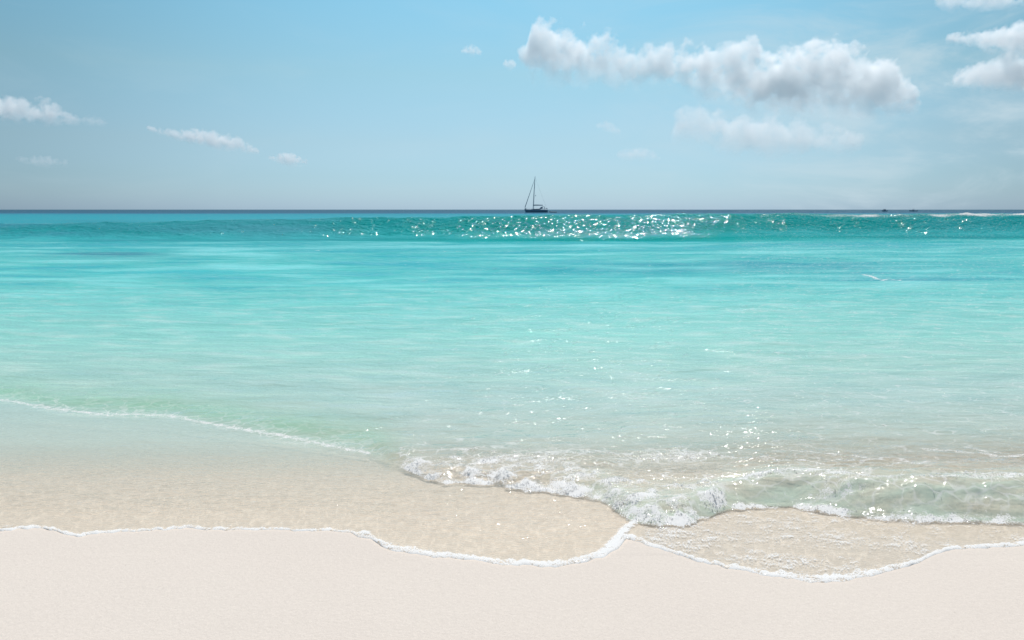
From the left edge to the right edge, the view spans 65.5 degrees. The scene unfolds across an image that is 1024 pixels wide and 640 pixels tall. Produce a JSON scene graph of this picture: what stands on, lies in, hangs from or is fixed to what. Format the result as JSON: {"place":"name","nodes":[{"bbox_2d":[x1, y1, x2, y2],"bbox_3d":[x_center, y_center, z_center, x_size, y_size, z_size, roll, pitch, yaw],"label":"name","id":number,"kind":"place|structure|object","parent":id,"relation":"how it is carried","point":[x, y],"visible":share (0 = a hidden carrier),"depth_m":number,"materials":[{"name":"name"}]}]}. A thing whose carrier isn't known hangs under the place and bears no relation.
{"place":"outdoors","nodes":[
{"label":"outdoors","id":0,"kind":"place"},
{"bbox_2d":[0,210,1023,582],"bbox_3d":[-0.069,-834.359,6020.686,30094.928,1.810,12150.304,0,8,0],"label":"sea","id":1,"kind":"structure","parent":0,"point":[224,330],"depth_m":9.79,"materials":[{"name":"liquid"}]},
{"bbox_2d":[524,181,547,212],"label":"sailing yacht","id":2,"kind":"object","parent":1,"relation":"on","point":[533,210],"visible":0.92,"depth_m":424.82,"materials":[{"name":"blue"}]},
{"bbox_2d":[399,425,1020,528],"bbox_3d":[1.319,0.802,4.780,4.120,0.302,1.812,0,8,0],"label":"sea foam","id":3,"kind":"object","parent":1,"relation":"on","point":[580,472],"visible":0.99,"depth_m":4.54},
{"bbox_2d":[0,437,1023,639],"bbox_3d":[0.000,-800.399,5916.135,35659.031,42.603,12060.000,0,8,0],"label":"sand","id":4,"kind":"structure","parent":0,"point":[228,583],"depth_m":3.58,"materials":[{"name":"beige sand"}]},
{"bbox_2d":[0,0,1023,209],"label":"sky","id":5,"kind":"structure","parent":0,"point":[105,104],"materials":[{"name":"blue"}]}
]}

